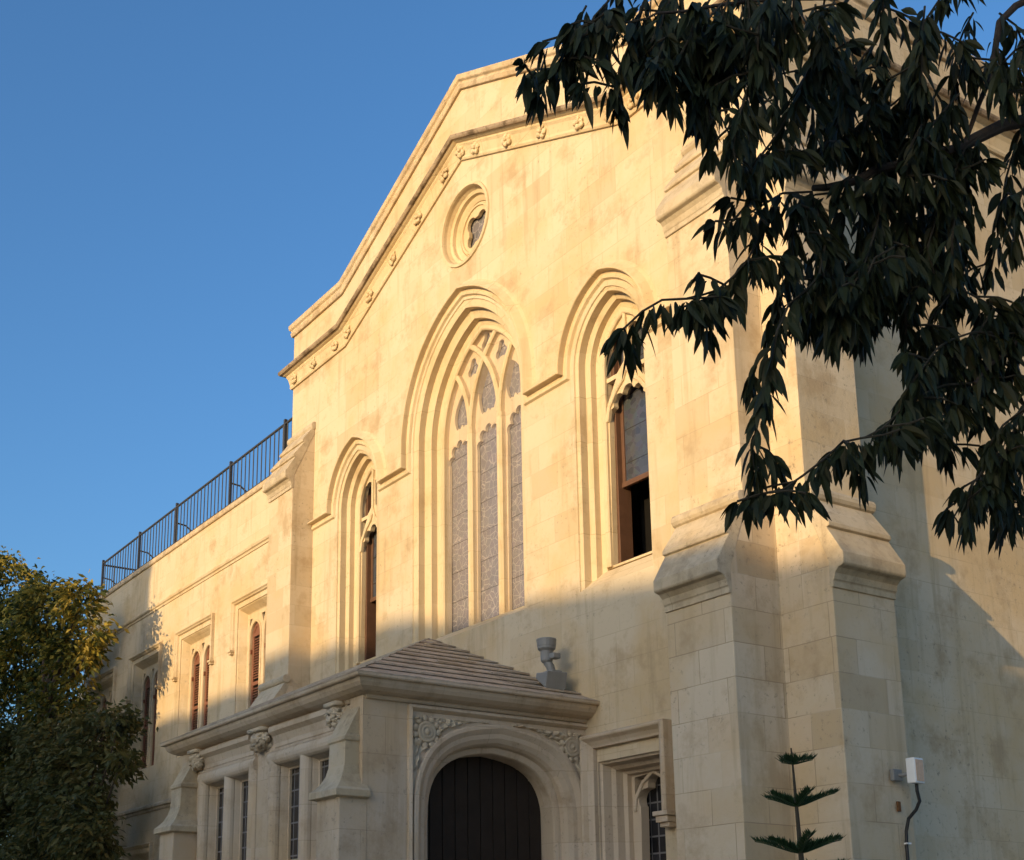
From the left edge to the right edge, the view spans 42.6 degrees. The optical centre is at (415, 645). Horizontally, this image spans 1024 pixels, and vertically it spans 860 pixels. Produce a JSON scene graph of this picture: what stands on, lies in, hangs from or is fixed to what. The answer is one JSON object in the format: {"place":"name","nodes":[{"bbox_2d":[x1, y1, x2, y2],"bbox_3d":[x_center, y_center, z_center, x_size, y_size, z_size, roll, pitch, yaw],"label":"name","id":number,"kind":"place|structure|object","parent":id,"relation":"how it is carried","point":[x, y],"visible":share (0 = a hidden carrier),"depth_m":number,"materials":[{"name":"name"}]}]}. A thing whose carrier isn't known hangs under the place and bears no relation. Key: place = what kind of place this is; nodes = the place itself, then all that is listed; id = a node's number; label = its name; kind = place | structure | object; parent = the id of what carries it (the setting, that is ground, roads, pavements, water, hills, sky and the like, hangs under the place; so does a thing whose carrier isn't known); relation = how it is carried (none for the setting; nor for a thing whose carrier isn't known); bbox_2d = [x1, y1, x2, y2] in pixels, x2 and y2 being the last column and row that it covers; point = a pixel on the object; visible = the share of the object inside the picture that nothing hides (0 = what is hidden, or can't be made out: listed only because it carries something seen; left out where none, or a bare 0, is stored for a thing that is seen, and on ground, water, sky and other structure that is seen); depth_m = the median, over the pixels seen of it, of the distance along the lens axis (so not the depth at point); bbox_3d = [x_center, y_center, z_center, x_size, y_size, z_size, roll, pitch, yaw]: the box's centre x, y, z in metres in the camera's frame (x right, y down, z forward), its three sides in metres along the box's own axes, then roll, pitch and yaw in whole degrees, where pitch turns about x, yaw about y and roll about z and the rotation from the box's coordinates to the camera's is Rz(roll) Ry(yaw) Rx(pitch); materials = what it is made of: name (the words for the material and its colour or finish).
{"place":"outdoors","nodes":[
{"label":"outdoors","id":0,"kind":"place"},
{"bbox_2d":[0,832,52,859],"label":"shrub","id":1,"kind":"object","parent":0,"point":[11,855],"visible":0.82,"depth_m":24.69,"materials":[{"name":"green plant"}]},
{"bbox_2d":[0,545,129,858],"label":"leafy tree","id":2,"kind":"object","parent":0,"point":[63,654],"visible":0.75,"depth_m":29.35,"materials":[{"name":"green plant"}]},
{"bbox_2d":[0,694,158,859],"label":"tree","id":3,"kind":"object","parent":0,"point":[63,806],"visible":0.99,"depth_m":23.52,"materials":[{"name":"green plant"}]},
{"bbox_2d":[69,477,641,859],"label":"side building","id":4,"kind":"structure","parent":0,"point":[189,610],"depth_m":28.33,"materials":[{"name":"stone"}]},
{"bbox_2d":[87,666,116,781],"bbox_3d":[-7.784,2.089,32.585,0.360,2.795,2.150,8,-16,-31],"label":"window","id":5,"kind":"structure","parent":4,"relation":"in","point":[108,686],"depth_m":32.85,"materials":[{"name":"stone"}]},
{"bbox_2d":[119,842,152,859],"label":"window","id":6,"kind":"structure","parent":4,"relation":"in","point":[145,855],"depth_m":29.12,"materials":[{"name":"stone"}]},
{"bbox_2d":[125,641,162,770],"bbox_3d":[-6.172,1.482,30.031,0.360,2.795,2.150,8,-16,-31],"label":"window","id":7,"kind":"structure","parent":4,"relation":"in","point":[147,673],"depth_m":30.38,"materials":[{"name":"stone"}]},
{"bbox_2d":[171,612,214,757],"bbox_3d":[-4.545,0.904,27.601,0.520,2.795,2.150,8,-16,-31],"label":"window","id":8,"kind":"structure","parent":4,"relation":"in","point":[197,648],"depth_m":28.01,"materials":[{"name":"stone"}]},
{"bbox_2d":[100,418,291,590],"bbox_3d":[-2.771,-2.373,30.952,5.808,1.331,11.488,8,-16,-31],"label":"roof railing","id":9,"kind":"object","parent":4,"relation":"on","point":[231,467],"visible":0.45,"depth_m":29.13,"materials":[{"name":"metal"}]},
{"bbox_2d":[227,582,266,712],"bbox_3d":[-2.970,0.311,25.106,0.520,2.795,2.150,8,-16,-31],"label":"window","id":10,"kind":"structure","parent":4,"relation":"in","point":[251,617],"depth_m":25.61,"materials":[{"name":"stone"}]},
{"bbox_2d":[0,0,1023,844],"label":"sky","id":11,"kind":"structure","parent":0,"point":[182,181],"materials":[{"name":"blue"}]},
{"bbox_2d":[153,0,1023,859],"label":"church","id":12,"kind":"structure","parent":0,"point":[485,472],"depth_m":15.68,"materials":[{"name":"stone"}]},
{"bbox_2d":[335,450,376,673],"bbox_3d":[-0.725,-1.378,21.810,0.620,3.896,1.360,8,-16,-31],"label":"narrow window","id":13,"kind":"structure","parent":12,"relation":"in","point":[357,502],"depth_m":22.16,"materials":[{"name":"stone"}]},
{"bbox_2d":[440,180,489,267],"bbox_3d":[0.888,-6.398,20.029,0.390,1.320,1.320,8,-16,-31],"label":"round window","id":14,"kind":"structure","parent":12,"relation":"in","point":[465,221],"depth_m":20.27,"materials":[{"name":"stone"}]},
{"bbox_2d":[412,298,526,646],"bbox_3d":[0.976,-2.671,19.271,0.620,5.137,2.920,8,-16,-31],"label":"great window","id":15,"kind":"structure","parent":12,"relation":"in","point":[470,566],"depth_m":19.73,"materials":[{"name":"stone"}]},
{"bbox_2d":[536,670,566,689],"bbox_3d":[1.676,0.448,16.135,0.288,0.258,0.305,6,-15,-22],"label":"box","id":16,"kind":"object","parent":12,"relation":"on","point":[552,679],"visible":0.96,"depth_m":16.03,"materials":[{"name":"grey metal"}]},
{"bbox_2d":[536,637,561,671],"bbox_3d":[1.640,0.138,16.222,0.264,0.460,0.296,8,-16,-31],"label":"floodlight","id":17,"kind":"object","parent":16,"relation":"on","point":[546,647],"visible":0.88,"depth_m":16.17,"materials":[{"name":"grey metal"}]},
{"bbox_2d":[574,285,652,591],"bbox_3d":[2.795,-2.642,16.492,0.900,3.896,1.360,8,-16,-31],"label":"narrow window","id":18,"kind":"structure","parent":12,"relation":"in","point":[612,456],"depth_m":16.72,"materials":[{"name":"stone"}]},
{"bbox_2d":[579,718,675,859],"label":"square headed window","id":19,"kind":"structure","parent":12,"relation":"in","point":[636,805],"depth_m":15.50,"materials":[{"name":"stone"}]},
{"bbox_2d":[896,801,900,811],"bbox_3d":[4.715,1.571,12.776,0.050,0.100,0.020,8,-16,-31],"label":"wall plate","id":20,"kind":"object","parent":12,"relation":"attached to","point":[898,804],"depth_m":12.77,"materials":[{"name":"metal"}]},
{"bbox_2d":[890,757,924,783],"bbox_3d":[4.793,1.230,12.768,0.291,0.250,0.164,-11,-17,39],"label":"electrical box","id":21,"kind":"object","parent":12,"relation":"attached to","point":[914,773],"visible":1,"depth_m":12.69,"materials":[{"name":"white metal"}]},
{"bbox_2d":[904,784,920,859],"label":"cable","id":22,"kind":"object","parent":21,"relation":"hanging from","point":[909,817],"visible":1,"depth_m":12.69,"materials":[{"name":"black plastic"}]},
{"bbox_2d":[512,0,1023,556],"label":"shade tree","id":23,"kind":"object","parent":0,"point":[848,302],"visible":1,"depth_m":4.48,"materials":[{"name":"green plant"}]},
{"bbox_2d":[750,748,847,859],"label":"young pine","id":24,"kind":"object","parent":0,"point":[806,843],"visible":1,"depth_m":10.94,"materials":[{"name":"green plant"}]}
]}

